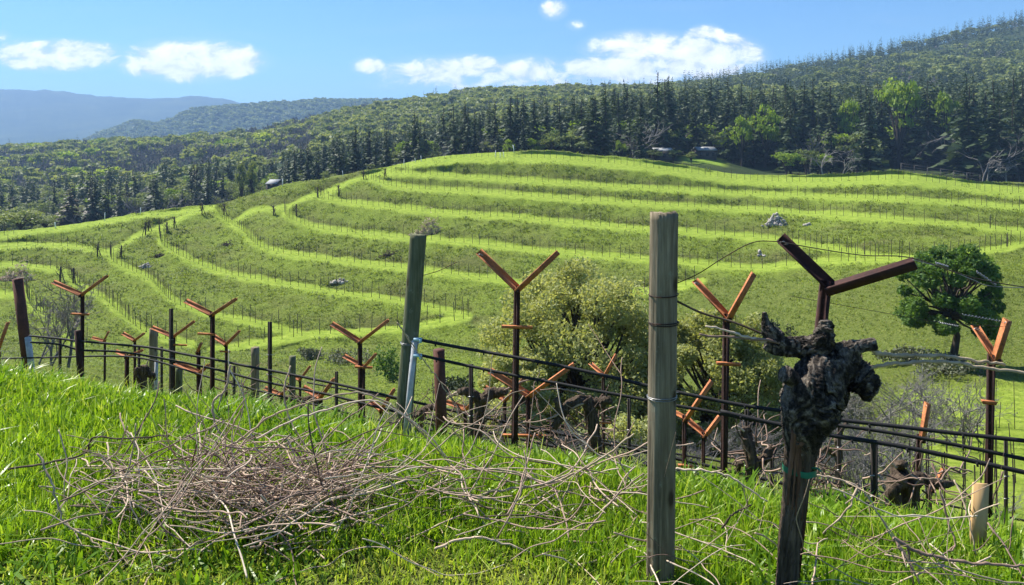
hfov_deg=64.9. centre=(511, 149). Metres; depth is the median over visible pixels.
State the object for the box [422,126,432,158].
conifer
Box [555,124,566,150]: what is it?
conifer
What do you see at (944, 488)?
vineyard stake
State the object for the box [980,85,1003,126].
conifer
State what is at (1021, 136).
conifer
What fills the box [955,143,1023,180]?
bare tree
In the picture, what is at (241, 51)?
sky
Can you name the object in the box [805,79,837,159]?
conifer
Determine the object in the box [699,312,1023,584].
grape vine
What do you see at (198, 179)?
conifer
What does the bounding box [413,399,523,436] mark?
bare shrub
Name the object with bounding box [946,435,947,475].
vineyard stake
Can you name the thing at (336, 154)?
conifer
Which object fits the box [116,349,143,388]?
trellis post
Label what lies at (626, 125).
broadleaf tree
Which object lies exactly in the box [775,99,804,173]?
conifer
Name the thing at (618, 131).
conifer
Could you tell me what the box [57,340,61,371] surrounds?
thin stake
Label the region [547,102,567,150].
conifer
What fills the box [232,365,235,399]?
thin stake
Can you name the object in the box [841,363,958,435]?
bare shrub
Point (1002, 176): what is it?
willow
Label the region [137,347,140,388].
thin stake
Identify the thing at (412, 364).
steel stake
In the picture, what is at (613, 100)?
conifer
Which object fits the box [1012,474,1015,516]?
vineyard stake
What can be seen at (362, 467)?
cane
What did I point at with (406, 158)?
conifer
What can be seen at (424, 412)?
dead shoots
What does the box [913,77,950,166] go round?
conifer
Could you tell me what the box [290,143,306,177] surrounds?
conifer
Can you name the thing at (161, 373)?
thin stake
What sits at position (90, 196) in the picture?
conifer
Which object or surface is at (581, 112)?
conifer
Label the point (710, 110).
conifer
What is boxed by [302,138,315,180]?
conifer
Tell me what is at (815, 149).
bare tree
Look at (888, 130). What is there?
broadleaf tree
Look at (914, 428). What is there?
drip line
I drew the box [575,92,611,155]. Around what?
conifer
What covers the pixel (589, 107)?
conifer
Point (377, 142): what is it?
conifer
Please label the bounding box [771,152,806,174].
broadleaf tree
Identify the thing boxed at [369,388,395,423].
trellis post
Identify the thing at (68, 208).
broadleaf tree
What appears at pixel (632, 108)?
conifer
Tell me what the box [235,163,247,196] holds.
broadleaf tree
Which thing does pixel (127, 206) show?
bare tree
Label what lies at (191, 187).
conifer
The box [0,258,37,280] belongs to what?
brush heap
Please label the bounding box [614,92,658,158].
conifer
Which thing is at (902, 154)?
conifer
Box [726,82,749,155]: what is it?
conifer
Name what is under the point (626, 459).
drip line
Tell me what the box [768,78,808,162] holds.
conifer
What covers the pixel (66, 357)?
drip line
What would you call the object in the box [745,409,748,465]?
thin stake
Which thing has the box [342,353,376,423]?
trellis post
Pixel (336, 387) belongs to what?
thin stake
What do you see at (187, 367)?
trellis post
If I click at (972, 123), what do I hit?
conifer
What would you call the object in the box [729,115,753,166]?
broadleaf tree
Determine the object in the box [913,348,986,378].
shrub
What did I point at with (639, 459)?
bare shrub
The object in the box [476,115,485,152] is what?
conifer
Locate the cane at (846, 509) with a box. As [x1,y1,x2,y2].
[822,488,857,533]
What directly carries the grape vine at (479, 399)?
on the ground at (32, 116)
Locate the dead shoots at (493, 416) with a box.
[426,389,525,442]
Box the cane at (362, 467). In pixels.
[307,466,527,479]
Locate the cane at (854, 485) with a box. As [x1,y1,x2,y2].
[817,474,914,566]
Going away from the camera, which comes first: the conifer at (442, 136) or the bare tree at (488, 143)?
the bare tree at (488, 143)
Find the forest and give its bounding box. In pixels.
[0,69,1023,210]
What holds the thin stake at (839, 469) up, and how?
on the ground at (32, 116)
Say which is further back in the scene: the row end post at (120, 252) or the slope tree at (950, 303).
the row end post at (120, 252)
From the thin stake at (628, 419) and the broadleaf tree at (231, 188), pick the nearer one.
the thin stake at (628, 419)
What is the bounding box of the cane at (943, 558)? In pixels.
[892,537,1023,584]
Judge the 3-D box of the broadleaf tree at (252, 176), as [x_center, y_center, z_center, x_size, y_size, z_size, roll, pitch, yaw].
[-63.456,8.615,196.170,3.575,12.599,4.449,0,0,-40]
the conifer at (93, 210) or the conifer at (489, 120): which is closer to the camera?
the conifer at (93, 210)
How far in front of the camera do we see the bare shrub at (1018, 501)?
13.81 m
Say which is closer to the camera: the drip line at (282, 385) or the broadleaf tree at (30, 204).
the drip line at (282, 385)
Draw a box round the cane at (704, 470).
[676,467,767,502]
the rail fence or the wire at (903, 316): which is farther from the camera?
the rail fence
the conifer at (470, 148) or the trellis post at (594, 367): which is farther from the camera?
the conifer at (470, 148)
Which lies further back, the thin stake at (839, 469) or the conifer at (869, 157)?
the conifer at (869, 157)
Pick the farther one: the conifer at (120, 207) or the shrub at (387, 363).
the conifer at (120, 207)
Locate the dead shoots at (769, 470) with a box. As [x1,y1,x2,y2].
[705,380,834,493]
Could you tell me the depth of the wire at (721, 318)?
3.35 m
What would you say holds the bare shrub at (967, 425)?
on the ground at (32, 116)
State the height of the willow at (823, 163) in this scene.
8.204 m
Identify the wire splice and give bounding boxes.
[935,262,948,267]
[939,321,957,326]
[962,313,1000,321]
[976,271,996,285]
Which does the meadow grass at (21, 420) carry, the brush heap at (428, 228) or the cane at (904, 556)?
the cane at (904, 556)
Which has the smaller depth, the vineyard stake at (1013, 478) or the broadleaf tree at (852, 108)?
the vineyard stake at (1013, 478)
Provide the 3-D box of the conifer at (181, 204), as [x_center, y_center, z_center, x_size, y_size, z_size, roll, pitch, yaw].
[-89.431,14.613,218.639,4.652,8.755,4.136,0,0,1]
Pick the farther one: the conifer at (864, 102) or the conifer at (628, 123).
the conifer at (864, 102)
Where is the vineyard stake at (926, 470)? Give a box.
[925,454,926,509]
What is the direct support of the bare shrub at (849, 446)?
on the ground at (32, 116)
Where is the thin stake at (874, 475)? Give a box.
[869,444,880,510]
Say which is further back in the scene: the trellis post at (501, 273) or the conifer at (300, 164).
the conifer at (300, 164)
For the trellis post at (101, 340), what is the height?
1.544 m
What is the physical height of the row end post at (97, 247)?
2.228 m
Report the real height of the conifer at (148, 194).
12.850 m
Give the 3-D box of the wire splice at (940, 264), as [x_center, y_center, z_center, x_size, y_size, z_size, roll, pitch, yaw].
[1.604,0.429,3.000,0.049,0.025,0.012,0,0,0]
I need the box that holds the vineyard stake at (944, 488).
[944,452,945,515]
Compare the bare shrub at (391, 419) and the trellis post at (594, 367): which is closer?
the trellis post at (594, 367)
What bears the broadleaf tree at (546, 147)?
on the ground at (32, 116)
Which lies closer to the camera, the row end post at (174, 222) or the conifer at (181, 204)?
the row end post at (174, 222)
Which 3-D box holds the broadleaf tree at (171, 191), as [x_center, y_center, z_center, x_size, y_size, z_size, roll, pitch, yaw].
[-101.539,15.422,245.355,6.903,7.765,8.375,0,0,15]
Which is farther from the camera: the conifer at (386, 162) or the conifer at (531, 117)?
the conifer at (531, 117)
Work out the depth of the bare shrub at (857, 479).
12.49 m
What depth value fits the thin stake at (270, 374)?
8.59 m
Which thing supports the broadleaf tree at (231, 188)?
on the ground at (32, 116)
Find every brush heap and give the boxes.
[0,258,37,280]
[151,253,164,257]
[221,239,232,245]
[375,249,396,257]
[408,207,441,235]
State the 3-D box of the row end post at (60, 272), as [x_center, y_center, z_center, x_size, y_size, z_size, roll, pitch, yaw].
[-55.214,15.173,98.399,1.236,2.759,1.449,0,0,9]
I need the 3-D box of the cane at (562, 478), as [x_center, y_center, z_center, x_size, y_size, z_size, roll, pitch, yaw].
[0.131,1.644,4.100,1.007,0.362,0.043,0,0,-6]
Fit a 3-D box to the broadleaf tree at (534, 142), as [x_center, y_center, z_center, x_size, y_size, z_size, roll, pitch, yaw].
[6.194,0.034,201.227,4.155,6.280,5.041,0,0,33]
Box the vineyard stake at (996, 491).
[995,469,997,519]
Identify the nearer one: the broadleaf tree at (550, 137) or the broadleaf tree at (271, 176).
the broadleaf tree at (550, 137)
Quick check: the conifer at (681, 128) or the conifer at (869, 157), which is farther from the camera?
the conifer at (681, 128)
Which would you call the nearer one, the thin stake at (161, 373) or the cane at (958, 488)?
the cane at (958, 488)
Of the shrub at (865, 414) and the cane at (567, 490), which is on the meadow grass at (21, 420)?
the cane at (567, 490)
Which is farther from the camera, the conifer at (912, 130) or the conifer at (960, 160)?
the conifer at (912, 130)
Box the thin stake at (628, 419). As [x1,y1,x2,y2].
[627,398,631,466]
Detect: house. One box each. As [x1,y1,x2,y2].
[265,179,284,189]
[651,148,672,160]
[691,147,717,159]
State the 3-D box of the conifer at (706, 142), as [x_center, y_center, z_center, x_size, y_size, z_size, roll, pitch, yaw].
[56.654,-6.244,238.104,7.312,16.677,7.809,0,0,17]
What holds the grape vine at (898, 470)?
on the ground at (32, 116)
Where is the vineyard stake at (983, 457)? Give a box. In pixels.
[981,439,984,478]
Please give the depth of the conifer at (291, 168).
199.48 m
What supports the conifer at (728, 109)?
on the ground at (32, 116)
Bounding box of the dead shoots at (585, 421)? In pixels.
[546,384,625,459]
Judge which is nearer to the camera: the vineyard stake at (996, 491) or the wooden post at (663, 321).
the wooden post at (663, 321)
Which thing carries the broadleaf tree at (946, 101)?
on the ground at (32, 116)
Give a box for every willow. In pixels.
[806,145,844,173]
[832,152,860,173]
[981,160,1009,180]
[990,154,1022,181]
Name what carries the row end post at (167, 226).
on the ground at (32, 116)
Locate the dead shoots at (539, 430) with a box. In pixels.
[480,372,609,450]
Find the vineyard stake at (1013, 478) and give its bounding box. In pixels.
[1012,453,1014,511]
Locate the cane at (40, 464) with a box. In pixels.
[7,435,168,469]
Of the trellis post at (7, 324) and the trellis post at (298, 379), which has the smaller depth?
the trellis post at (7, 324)
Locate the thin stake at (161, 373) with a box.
[159,347,162,392]
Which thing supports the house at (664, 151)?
on the ground at (32, 116)
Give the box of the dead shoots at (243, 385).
[184,360,288,406]
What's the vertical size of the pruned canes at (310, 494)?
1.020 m
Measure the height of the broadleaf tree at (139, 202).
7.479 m
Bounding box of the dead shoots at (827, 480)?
[776,428,869,498]
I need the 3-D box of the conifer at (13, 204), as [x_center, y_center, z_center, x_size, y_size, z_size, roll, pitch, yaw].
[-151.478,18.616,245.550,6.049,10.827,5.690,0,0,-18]
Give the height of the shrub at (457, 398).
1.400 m
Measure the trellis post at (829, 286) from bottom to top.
1.773 m
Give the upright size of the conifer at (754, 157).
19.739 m
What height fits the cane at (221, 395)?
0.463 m
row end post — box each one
[55,265,64,281]
[69,268,77,283]
[93,244,101,256]
[116,243,125,256]
[142,222,147,235]
[163,222,169,232]
[170,217,176,227]
[199,203,205,214]
[221,203,227,214]
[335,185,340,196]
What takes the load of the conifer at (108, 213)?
on the ground at (32, 116)
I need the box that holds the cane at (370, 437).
[338,412,396,485]
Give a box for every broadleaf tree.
[0,209,9,221]
[0,209,44,229]
[0,221,14,230]
[3,222,31,230]
[8,206,30,212]
[15,215,35,229]
[18,202,42,209]
[28,214,65,226]
[30,201,62,215]
[31,218,59,227]
[32,223,53,228]
[55,204,84,216]
[60,206,82,215]
[83,194,116,208]
[96,204,118,217]
[113,196,138,210]
[134,194,157,208]
[136,192,159,203]
[164,188,181,195]
[164,192,191,207]
[176,187,190,191]
[177,192,191,204]
[219,181,238,199]
[232,186,256,197]
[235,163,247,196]
[244,160,259,193]
[254,183,265,190]
[260,173,276,180]
[260,178,268,185]
[319,170,336,179]
[365,164,375,169]
[384,151,402,164]
[395,141,411,153]
[422,151,442,158]
[425,139,440,154]
[479,140,502,152]
[501,139,515,151]
[527,138,545,149]
[534,126,557,136]
[537,139,554,149]
[539,131,570,150]
[554,133,594,152]
[568,125,587,134]
[614,140,626,156]
[617,120,648,135]
[646,149,662,159]
[659,129,682,147]
[667,149,681,162]
[683,124,716,143]
[686,151,696,162]
[704,134,725,149]
[711,132,730,157]
[712,125,754,161]
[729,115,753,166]
[747,103,783,167]
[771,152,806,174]
[794,149,820,174]
[809,153,833,173]
[814,131,851,152]
[832,98,860,163]
[835,132,887,172]
[873,76,928,167]
[880,124,893,150]
[929,91,963,167]
[1015,153,1023,181]
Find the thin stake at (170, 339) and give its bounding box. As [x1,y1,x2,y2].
[168,308,173,393]
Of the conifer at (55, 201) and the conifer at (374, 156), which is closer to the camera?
the conifer at (374, 156)
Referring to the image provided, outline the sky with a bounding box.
[0,0,1023,102]
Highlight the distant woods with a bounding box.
[8,97,449,154]
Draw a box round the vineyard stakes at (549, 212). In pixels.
[4,149,1019,265]
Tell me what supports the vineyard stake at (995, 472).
on the ground at (32, 116)
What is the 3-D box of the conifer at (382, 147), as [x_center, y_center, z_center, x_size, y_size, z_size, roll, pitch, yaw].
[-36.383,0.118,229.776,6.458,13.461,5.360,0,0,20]
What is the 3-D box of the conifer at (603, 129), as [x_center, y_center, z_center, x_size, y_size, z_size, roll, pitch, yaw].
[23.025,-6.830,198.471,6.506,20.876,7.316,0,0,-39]
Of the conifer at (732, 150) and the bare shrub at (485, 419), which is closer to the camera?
the bare shrub at (485, 419)
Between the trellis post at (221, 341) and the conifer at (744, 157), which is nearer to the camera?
the trellis post at (221, 341)
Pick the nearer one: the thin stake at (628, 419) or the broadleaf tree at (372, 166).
the thin stake at (628, 419)
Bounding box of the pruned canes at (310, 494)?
[0,324,1023,584]
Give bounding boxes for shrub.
[0,340,37,365]
[164,382,339,406]
[296,347,324,359]
[322,348,373,365]
[365,399,473,426]
[370,341,399,383]
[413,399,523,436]
[429,375,474,399]
[447,390,511,436]
[485,426,525,446]
[520,416,609,455]
[568,431,687,467]
[578,413,647,460]
[635,422,737,471]
[678,412,781,464]
[728,437,820,484]
[744,385,866,453]
[753,318,797,337]
[779,415,905,497]
[818,408,927,505]
[834,399,967,474]
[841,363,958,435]
[843,394,875,420]
[856,363,1001,424]
[858,375,1016,445]
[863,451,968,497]
[872,343,928,362]
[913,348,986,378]
[950,483,1023,520]
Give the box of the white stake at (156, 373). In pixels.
[154,360,157,391]
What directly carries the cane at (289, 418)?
on the pruned canes at (310, 494)
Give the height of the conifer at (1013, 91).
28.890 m
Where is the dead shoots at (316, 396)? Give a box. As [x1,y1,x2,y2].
[280,384,386,420]
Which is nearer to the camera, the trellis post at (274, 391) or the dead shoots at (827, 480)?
the dead shoots at (827, 480)
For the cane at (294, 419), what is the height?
0.424 m
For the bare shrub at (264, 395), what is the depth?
24.00 m
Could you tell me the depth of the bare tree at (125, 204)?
212.79 m
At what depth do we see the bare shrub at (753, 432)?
21.10 m
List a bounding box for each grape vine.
[134,358,156,391]
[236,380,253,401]
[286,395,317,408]
[414,394,464,433]
[446,378,544,441]
[505,388,612,460]
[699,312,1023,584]
[731,425,780,486]
[818,423,848,502]
[864,452,972,513]
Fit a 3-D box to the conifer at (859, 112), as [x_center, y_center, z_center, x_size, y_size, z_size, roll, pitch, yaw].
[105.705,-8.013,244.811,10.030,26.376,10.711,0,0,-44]
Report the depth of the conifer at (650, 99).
222.20 m
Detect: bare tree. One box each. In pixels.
[9,276,103,367]
[61,211,84,223]
[109,195,135,213]
[110,197,140,214]
[139,193,186,208]
[205,186,231,202]
[475,137,497,152]
[610,121,672,158]
[626,119,650,153]
[630,128,663,158]
[805,128,835,174]
[836,147,864,165]
[916,132,966,175]
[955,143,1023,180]
[1003,137,1023,180]
[1010,129,1021,149]
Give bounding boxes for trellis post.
[0,321,9,363]
[51,275,108,368]
[91,331,109,384]
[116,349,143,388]
[121,332,145,388]
[150,321,194,393]
[174,362,209,394]
[183,298,237,394]
[195,343,202,393]
[215,330,240,397]
[263,386,287,403]
[296,365,310,395]
[303,377,334,414]
[330,319,388,418]
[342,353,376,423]
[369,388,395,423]
[446,400,473,433]
[476,249,559,449]
[483,378,524,444]
[488,362,574,447]
[588,354,617,454]
[676,379,713,473]
[688,415,720,474]
[692,271,756,481]
[777,233,917,579]
[915,401,930,491]
[927,468,942,512]
[970,317,1011,526]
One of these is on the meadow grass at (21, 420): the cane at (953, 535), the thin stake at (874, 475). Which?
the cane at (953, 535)
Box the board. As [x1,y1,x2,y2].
[969,482,988,552]
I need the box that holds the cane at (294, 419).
[256,399,470,472]
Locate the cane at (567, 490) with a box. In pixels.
[549,476,574,520]
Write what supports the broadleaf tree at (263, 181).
on the ground at (32, 116)
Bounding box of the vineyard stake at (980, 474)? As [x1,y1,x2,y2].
[979,454,981,482]
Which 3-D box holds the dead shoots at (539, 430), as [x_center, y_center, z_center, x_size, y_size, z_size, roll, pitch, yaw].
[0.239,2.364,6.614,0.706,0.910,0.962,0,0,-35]
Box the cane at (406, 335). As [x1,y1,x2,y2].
[397,322,461,432]
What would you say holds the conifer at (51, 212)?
on the ground at (32, 116)
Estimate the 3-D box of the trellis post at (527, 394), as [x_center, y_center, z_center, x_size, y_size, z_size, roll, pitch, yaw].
[0.154,2.278,6.466,0.709,1.181,0.121,0,0,10]
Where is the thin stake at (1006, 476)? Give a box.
[1004,441,1009,522]
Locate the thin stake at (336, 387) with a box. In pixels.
[335,371,338,414]
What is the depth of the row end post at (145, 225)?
124.91 m
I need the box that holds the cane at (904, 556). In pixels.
[894,537,919,583]
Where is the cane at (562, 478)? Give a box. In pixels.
[443,433,633,509]
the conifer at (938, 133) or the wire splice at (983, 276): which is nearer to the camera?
the wire splice at (983, 276)
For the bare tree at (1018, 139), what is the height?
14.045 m
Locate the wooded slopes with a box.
[0,9,1023,196]
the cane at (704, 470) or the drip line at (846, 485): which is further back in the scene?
the drip line at (846, 485)
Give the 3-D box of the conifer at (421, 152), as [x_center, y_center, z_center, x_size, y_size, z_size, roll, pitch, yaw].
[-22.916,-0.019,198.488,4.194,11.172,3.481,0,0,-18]
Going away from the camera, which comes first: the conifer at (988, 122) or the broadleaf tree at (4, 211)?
the broadleaf tree at (4, 211)
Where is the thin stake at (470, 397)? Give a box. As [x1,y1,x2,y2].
[468,364,473,438]
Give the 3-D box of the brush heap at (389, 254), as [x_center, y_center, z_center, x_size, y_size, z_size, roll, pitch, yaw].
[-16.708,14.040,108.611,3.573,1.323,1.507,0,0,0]
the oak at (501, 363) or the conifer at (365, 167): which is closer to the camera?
the oak at (501, 363)
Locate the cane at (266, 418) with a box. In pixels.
[220,391,451,465]
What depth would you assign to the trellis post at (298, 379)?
13.96 m
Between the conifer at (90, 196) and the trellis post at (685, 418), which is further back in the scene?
the conifer at (90, 196)
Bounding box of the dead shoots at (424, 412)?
[413,381,511,433]
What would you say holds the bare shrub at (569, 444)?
on the ground at (32, 116)
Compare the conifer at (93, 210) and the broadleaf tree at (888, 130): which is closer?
the conifer at (93, 210)
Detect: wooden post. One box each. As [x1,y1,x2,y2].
[149,329,157,391]
[175,368,182,393]
[251,346,259,403]
[289,355,295,409]
[394,233,426,431]
[646,211,678,584]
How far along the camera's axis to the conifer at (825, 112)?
242.36 m
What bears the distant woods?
on the ground at (32, 116)
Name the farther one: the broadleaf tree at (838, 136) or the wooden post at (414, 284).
the broadleaf tree at (838, 136)
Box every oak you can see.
[473,255,690,443]
[477,350,559,434]
[643,308,789,455]
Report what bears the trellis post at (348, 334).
on the ground at (32, 116)
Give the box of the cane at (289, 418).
[283,366,319,467]
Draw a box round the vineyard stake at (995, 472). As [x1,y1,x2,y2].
[994,455,997,507]
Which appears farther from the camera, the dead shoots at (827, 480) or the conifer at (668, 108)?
the conifer at (668, 108)
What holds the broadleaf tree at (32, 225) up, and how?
on the ground at (32, 116)
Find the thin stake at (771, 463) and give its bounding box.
[769,456,774,493]
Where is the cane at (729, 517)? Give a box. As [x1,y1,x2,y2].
[721,494,751,528]
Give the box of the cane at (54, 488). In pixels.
[36,453,112,559]
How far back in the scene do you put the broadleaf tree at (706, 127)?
241.81 m
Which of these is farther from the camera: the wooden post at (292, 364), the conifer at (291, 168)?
the conifer at (291, 168)
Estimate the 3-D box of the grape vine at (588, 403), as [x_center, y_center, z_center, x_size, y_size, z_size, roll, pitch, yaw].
[0.372,2.293,6.398,0.857,0.827,0.149,0,0,0]
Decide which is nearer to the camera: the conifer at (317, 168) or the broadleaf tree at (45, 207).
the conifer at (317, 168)
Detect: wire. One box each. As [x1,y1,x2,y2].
[677,301,761,334]
[678,240,779,282]
[780,241,1023,286]
[792,296,1003,326]
[914,260,1023,287]
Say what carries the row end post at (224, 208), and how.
on the ground at (32, 116)
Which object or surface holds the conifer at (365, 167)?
on the ground at (32, 116)
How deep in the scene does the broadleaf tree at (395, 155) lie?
214.72 m
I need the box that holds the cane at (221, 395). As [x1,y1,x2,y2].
[211,364,257,466]
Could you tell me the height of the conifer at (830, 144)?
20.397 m
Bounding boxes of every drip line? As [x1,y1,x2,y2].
[0,355,641,469]
[28,335,933,518]
[30,341,774,494]
[307,382,1023,521]
[422,339,1023,442]
[422,354,1023,460]
[424,422,867,505]
[720,409,1023,474]
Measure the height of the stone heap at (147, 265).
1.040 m
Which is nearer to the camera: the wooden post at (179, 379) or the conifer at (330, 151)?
the wooden post at (179, 379)
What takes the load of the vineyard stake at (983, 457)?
on the ground at (32, 116)
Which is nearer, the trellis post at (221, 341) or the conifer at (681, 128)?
the trellis post at (221, 341)
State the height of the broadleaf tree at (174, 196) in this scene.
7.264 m
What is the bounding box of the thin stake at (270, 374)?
[267,322,272,404]
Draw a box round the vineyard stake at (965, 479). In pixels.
[964,455,966,503]
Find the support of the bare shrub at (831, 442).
on the ground at (32, 116)
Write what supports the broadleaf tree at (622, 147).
on the ground at (32, 116)
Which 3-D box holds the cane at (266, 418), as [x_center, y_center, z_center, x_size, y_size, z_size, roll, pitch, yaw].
[-0.923,1.517,4.294,1.227,0.448,0.040,0,0,-9]
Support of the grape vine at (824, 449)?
on the ground at (32, 116)
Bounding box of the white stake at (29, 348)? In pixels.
[25,337,34,369]
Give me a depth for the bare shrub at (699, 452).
15.03 m
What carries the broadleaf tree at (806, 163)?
on the ground at (32, 116)
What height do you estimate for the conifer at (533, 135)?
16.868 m
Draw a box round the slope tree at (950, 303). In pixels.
[892,243,1005,365]
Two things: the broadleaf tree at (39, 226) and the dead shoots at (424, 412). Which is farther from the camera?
the broadleaf tree at (39, 226)
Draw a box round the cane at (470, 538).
[434,536,533,554]
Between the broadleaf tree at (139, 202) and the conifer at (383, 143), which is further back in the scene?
the broadleaf tree at (139, 202)
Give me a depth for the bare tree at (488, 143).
206.27 m
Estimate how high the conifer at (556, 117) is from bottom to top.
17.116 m
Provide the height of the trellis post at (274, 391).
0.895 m
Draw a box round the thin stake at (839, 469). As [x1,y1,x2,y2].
[837,422,841,500]
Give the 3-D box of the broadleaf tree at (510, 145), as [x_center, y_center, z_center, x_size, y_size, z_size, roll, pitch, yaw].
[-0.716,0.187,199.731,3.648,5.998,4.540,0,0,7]
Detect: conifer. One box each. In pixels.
[0,188,7,212]
[9,195,17,208]
[46,180,61,224]
[46,202,56,224]
[54,186,83,225]
[61,179,84,221]
[78,173,106,222]
[79,168,93,202]
[83,172,107,214]
[83,175,96,219]
[96,182,114,218]
[109,186,116,213]
[110,184,126,217]
[124,182,130,197]
[141,178,156,212]
[142,175,166,211]
[150,194,157,210]
[175,188,186,207]
[183,162,202,205]
[189,164,205,204]
[190,174,201,205]
[191,188,200,205]
[199,160,215,197]
[199,173,214,204]
[211,165,220,197]
[215,167,228,201]
[283,150,301,182]
[284,156,290,183]
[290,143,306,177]
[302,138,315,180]
[310,146,325,179]
[317,140,329,168]
[318,148,326,172]
[327,134,341,173]
[327,136,336,162]
[329,135,344,170]
[331,131,348,174]
[340,140,347,169]
[343,127,363,173]
[360,124,378,169]
[360,133,367,168]
[362,155,366,169]
[368,143,381,169]
[371,131,379,155]
[375,134,394,168]
[377,125,392,164]
[379,130,389,155]
[392,133,415,164]
[404,111,425,157]
[411,129,423,161]
[417,119,428,157]
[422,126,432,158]
[434,107,449,155]
[439,101,458,154]
[444,115,462,154]
[445,101,479,153]
[459,110,474,153]
[460,110,471,153]
[469,111,481,153]
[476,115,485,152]
[480,99,504,151]
[481,113,492,152]
[494,130,501,151]
[498,98,520,151]
[503,110,516,150]
[513,95,524,150]
[515,110,526,149]
[519,92,529,139]
[519,113,529,150]
[524,100,545,149]
[525,118,532,150]
[527,100,539,138]
[540,103,553,149]
[543,95,551,131]
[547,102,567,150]
[553,98,560,133]
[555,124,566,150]
[562,94,578,142]
[567,98,605,151]
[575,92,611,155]
[579,97,590,150]
[587,97,604,155]
[596,81,615,155]
[602,92,624,145]
[603,101,625,152]
[606,87,617,149]
[610,112,627,155]
[612,86,630,127]
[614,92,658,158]
[619,80,630,118]
[622,102,632,154]
[624,94,635,153]
[631,105,648,158]
[643,96,654,156]
[646,70,671,148]
[653,76,691,150]
[660,97,674,147]
[662,85,674,123]
[673,101,687,154]
[674,93,687,152]
[684,93,709,152]
[697,102,713,146]
[704,76,722,147]
[714,77,733,155]
[717,100,746,162]
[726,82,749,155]
[736,102,750,162]
[743,85,763,163]
[743,103,765,165]
[758,84,779,156]
[763,90,804,155]
[766,126,781,165]
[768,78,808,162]
[768,93,783,165]
[774,94,799,166]
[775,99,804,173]
[791,108,802,168]
[792,96,813,166]
[793,78,816,135]
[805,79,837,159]
[806,82,847,157]
[806,105,829,173]
[822,101,840,172]
[837,95,850,164]
[843,95,889,172]
[846,103,888,162]
[850,83,863,148]
[859,114,871,168]
[860,85,881,140]
[863,96,883,166]
[871,81,895,154]
[874,86,895,165]
[891,103,923,166]
[893,107,911,166]
[904,87,944,168]
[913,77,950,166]
[926,81,990,177]
[929,89,945,166]
[938,72,979,157]
[947,92,986,176]
[958,105,1023,181]
[972,98,982,131]
[973,79,1019,180]
[974,91,1001,165]
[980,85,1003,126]
[1000,82,1020,129]
[1000,95,1023,169]
[1001,74,1023,146]
[1008,72,1023,137]
[1008,101,1023,179]
[1017,136,1023,164]
[1018,113,1023,177]
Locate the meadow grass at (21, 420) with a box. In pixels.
[0,356,1023,584]
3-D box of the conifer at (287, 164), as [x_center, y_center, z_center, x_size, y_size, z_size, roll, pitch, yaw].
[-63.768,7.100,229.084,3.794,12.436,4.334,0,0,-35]
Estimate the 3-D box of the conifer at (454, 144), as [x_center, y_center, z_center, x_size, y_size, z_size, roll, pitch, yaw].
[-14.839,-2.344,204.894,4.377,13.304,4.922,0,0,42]
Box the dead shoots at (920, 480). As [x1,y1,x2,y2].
[851,415,1003,512]
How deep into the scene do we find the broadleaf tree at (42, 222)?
138.68 m
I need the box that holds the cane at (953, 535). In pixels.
[937,489,955,559]
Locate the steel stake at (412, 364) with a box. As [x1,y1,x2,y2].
[403,338,421,435]
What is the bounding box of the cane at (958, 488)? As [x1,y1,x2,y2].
[953,479,976,555]
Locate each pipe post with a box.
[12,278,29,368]
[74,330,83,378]
[433,348,447,435]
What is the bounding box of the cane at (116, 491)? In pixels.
[97,423,147,538]
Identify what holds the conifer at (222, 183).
on the ground at (32, 116)
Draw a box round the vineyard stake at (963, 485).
[961,463,964,515]
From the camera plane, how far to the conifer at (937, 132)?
239.61 m
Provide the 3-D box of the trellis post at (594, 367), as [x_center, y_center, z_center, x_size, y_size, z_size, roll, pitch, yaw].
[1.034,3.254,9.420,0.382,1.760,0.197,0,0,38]
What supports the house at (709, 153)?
on the ground at (32, 116)
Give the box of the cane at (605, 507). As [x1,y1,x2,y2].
[577,473,643,537]
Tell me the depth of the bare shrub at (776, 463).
16.89 m
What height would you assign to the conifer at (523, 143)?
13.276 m
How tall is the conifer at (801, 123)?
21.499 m
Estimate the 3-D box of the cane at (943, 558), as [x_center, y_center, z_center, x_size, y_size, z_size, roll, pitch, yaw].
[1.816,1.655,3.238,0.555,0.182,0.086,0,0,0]
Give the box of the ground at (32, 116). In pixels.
[0,26,1023,584]
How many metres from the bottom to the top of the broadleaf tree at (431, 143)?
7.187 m
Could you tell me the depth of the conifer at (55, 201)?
229.05 m
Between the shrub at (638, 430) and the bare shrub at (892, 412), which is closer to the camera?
the shrub at (638, 430)
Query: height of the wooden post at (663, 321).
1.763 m
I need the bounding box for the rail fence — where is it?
[901,163,980,180]
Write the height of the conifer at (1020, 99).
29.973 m
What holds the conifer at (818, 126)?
on the ground at (32, 116)
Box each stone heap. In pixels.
[138,262,151,268]
[330,278,347,284]
[757,249,765,256]
[761,212,786,226]
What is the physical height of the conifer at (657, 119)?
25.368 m
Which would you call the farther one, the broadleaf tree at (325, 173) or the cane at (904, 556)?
the broadleaf tree at (325, 173)
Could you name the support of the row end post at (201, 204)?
on the ground at (32, 116)
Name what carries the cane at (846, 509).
on the ground at (32, 116)
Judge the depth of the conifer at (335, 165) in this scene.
205.06 m
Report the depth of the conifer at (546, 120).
218.39 m
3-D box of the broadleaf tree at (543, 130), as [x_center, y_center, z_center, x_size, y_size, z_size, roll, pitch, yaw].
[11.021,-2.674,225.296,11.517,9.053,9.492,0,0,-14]
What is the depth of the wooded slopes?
514.66 m

